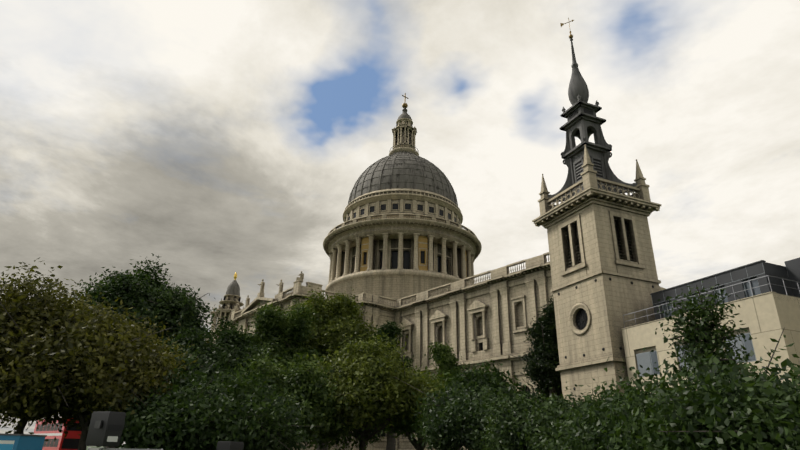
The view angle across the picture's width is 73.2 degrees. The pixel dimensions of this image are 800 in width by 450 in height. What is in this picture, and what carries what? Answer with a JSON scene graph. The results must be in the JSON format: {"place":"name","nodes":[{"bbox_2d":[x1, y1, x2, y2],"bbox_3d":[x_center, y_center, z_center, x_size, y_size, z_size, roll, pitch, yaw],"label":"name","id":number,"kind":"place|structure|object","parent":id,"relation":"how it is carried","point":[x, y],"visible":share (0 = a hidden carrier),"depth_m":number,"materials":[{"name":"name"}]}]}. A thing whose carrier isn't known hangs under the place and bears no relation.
{"place":"outdoors","nodes":[
{"label":"outdoors","id":0,"kind":"place"},
{"bbox_2d":[86,446,123,449],"bbox_3d":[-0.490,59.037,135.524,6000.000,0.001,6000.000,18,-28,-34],"label":"ground","id":1,"kind":"structure","parent":0,"point":[87,447],"depth_m":727.89,"materials":[{"name":"green"}]},
{"bbox_2d":[0,433,46,449],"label":"blue info kiosk","id":2,"kind":"object","parent":1,"relation":"on","point":[20,442],"visible":1,"depth_m":13.71,"materials":[{"name":"blue metal"}]},
{"bbox_2d":[0,333,183,449],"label":"tree","id":3,"kind":"object","parent":1,"relation":"on","point":[124,392],"visible":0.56,"depth_m":25.74,"materials":[{"name":"green plant"}]},
{"bbox_2d":[0,258,209,441],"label":"tree","id":4,"kind":"object","parent":1,"relation":"on","point":[48,323],"visible":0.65,"depth_m":26.21,"materials":[{"name":"green plant"}]},
{"bbox_2d":[85,411,125,449],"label":"pa speaker on stand","id":5,"kind":"object","parent":1,"relation":"on","point":[106,428],"visible":1,"depth_m":7.41,"materials":[{"name":"black plastic"}]},
{"bbox_2d":[87,447,162,449],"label":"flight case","id":6,"kind":"object","parent":1,"relation":"on","point":[89,448],"visible":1,"depth_m":7.75,"materials":[{"name":"plastic"}]},
{"bbox_2d":[87,357,322,449],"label":"tree","id":7,"kind":"object","parent":1,"relation":"on","point":[180,415],"visible":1,"depth_m":24.80,"materials":[{"name":"green plant"}]},
{"bbox_2d":[216,441,243,449],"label":"pa speaker on stand","id":8,"kind":"object","parent":1,"relation":"on","point":[227,445],"visible":1,"depth_m":9.71,"materials":[{"name":"black plastic"}]},
{"bbox_2d":[207,316,281,372],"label":"tree","id":9,"kind":"object","parent":1,"relation":"on","point":[236,344],"visible":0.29,"depth_m":61.08,"materials":[{"name":"green plant"}]},
{"bbox_2d":[239,299,321,370],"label":"tree","id":10,"kind":"object","parent":1,"relation":"on","point":[278,333],"visible":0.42,"depth_m":68.03,"materials":[{"name":"green plant"}]},
{"bbox_2d":[226,348,381,449],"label":"tree","id":11,"kind":"object","parent":1,"relation":"on","point":[298,380],"visible":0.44,"depth_m":38.88,"materials":[{"name":"green plant"}]},
{"bbox_2d":[286,286,378,449],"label":"tree","id":12,"kind":"object","parent":1,"relation":"on","point":[340,316],"visible":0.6,"depth_m":75.18,"materials":[{"name":"green plant"}]},
{"bbox_2d":[293,326,444,449],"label":"tree","id":13,"kind":"object","parent":1,"relation":"on","point":[371,383],"visible":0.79,"depth_m":41.28,"materials":[{"name":"green plant"}]},
{"bbox_2d":[355,320,413,449],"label":"tree","id":14,"kind":"object","parent":1,"relation":"on","point":[391,329],"visible":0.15,"depth_m":68.42,"materials":[{"name":"green plant"}]},
{"bbox_2d":[372,365,455,449],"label":"tree","id":15,"kind":"object","parent":1,"relation":"on","point":[399,429],"visible":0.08,"depth_m":47.81,"materials":[{"name":"green plant"}]},
{"bbox_2d":[424,341,465,446],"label":"tree","id":16,"kind":"object","parent":1,"relation":"on","point":[444,356],"visible":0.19,"depth_m":59.73,"materials":[{"name":"green plant"}]},
{"bbox_2d":[229,252,664,449],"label":"cathedral","id":17,"kind":"structure","parent":1,"relation":"on","point":[480,322],"depth_m":102.60,"materials":[{"name":"beige stone"}]},
{"bbox_2d":[234,271,303,310],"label":"statues","id":18,"kind":"object","parent":17,"relation":"attached to","point":[280,285],"visible":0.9,"depth_m":125.38,"materials":[{"name":"stone"}]},
{"bbox_2d":[323,93,481,306],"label":"dome","id":19,"kind":"structure","parent":17,"relation":"attached to","point":[399,233],"depth_m":143.52,"materials":[{"name":"beige stone"}]},
{"bbox_2d":[397,359,545,449],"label":"tree","id":20,"kind":"object","parent":1,"relation":"on","point":[470,384],"visible":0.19,"depth_m":34.53,"materials":[{"name":"green plant"}]},
{"bbox_2d":[511,294,562,404],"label":"tree","id":21,"kind":"object","parent":1,"relation":"on","point":[542,363],"visible":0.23,"depth_m":55.66,"materials":[{"name":"green plant"}]},
{"bbox_2d":[539,372,682,449],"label":"bush","id":22,"kind":"object","parent":1,"relation":"on","point":[579,443],"visible":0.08,"depth_m":14.34,"materials":[{"name":"green plant"}]},
{"bbox_2d":[568,368,714,449],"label":"bush","id":23,"kind":"object","parent":1,"relation":"on","point":[600,417],"visible":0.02,"depth_m":12.61,"materials":[{"name":"green plant"}]},
{"bbox_2d":[569,328,799,449],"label":"bush","id":24,"kind":"object","parent":1,"relation":"on","point":[610,400],"visible":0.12,"depth_m":9.21,"materials":[{"name":"green plant"}]},
{"bbox_2d":[598,335,799,449],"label":"bush","id":25,"kind":"object","parent":1,"relation":"on","point":[745,417],"visible":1,"depth_m":7.07,"materials":[{"name":"green plant"}]},
{"bbox_2d":[654,281,761,384],"bbox_3d":[8.200,4.467,13.945,2.858,6.338,2.471,18,-28,-34],"label":"tree","id":26,"kind":"object","parent":1,"relation":"on","point":[692,335],"visible":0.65,"depth_m":14.33,"materials":[{"name":"green plant"}]},
{"bbox_2d":[206,273,243,345],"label":"cathedral tower","id":27,"kind":"structure","parent":0,"point":[232,297],"depth_m":193.84,"materials":[{"name":"grey stone"}]},
{"bbox_2d":[0,0,799,446],"label":"sky","id":28,"kind":"structure","parent":0,"point":[218,140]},
{"bbox_2d":[532,18,661,404],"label":"church tower","id":29,"kind":"structure","parent":0,"point":[595,224],"depth_m":47.40,"materials":[{"name":"stone"}]},
{"bbox_2d":[622,257,799,393],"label":"building","id":30,"kind":"structure","parent":0,"point":[766,293],"depth_m":36.17,"materials":[{"name":"stone"}]},
{"bbox_3d":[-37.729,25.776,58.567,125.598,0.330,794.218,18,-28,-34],"label":"cannon street","id":31,"kind":"structure","parent":0,"visible":0},
{"bbox_2d":[33,417,81,449],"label":"bus","id":32,"kind":"object","parent":31,"relation":"on","point":[61,442],"visible":0.58,"depth_m":56.35,"materials":[{"name":"red metal"}]},
{"bbox_2d":[71,253,226,447],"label":"tree","id":33,"kind":"object","parent":31,"relation":"on","point":[139,292],"visible":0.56,"depth_m":48.18,"materials":[{"name":"green plant"}]},
{"bbox_2d":[152,318,247,390],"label":"tree","id":34,"kind":"object","parent":31,"relation":"on","point":[203,353],"visible":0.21,"depth_m":42.43,"materials":[{"name":"green plant"}]},
{"bbox_2d":[411,391,533,449],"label":"bush","id":35,"kind":"object","parent":31,"relation":"on","point":[454,429],"visible":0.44,"depth_m":26.94,"materials":[{"name":"green plant"}]},
{"bbox_2d":[471,385,565,449],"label":"bush","id":36,"kind":"object","parent":31,"relation":"on","point":[502,439],"visible":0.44,"depth_m":21.70,"materials":[{"name":"green plant"}]},
{"bbox_2d":[500,382,614,449],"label":"bush","id":37,"kind":"object","parent":31,"relation":"on","point":[540,428],"visible":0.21,"depth_m":18.24,"materials":[{"name":"green plant"}]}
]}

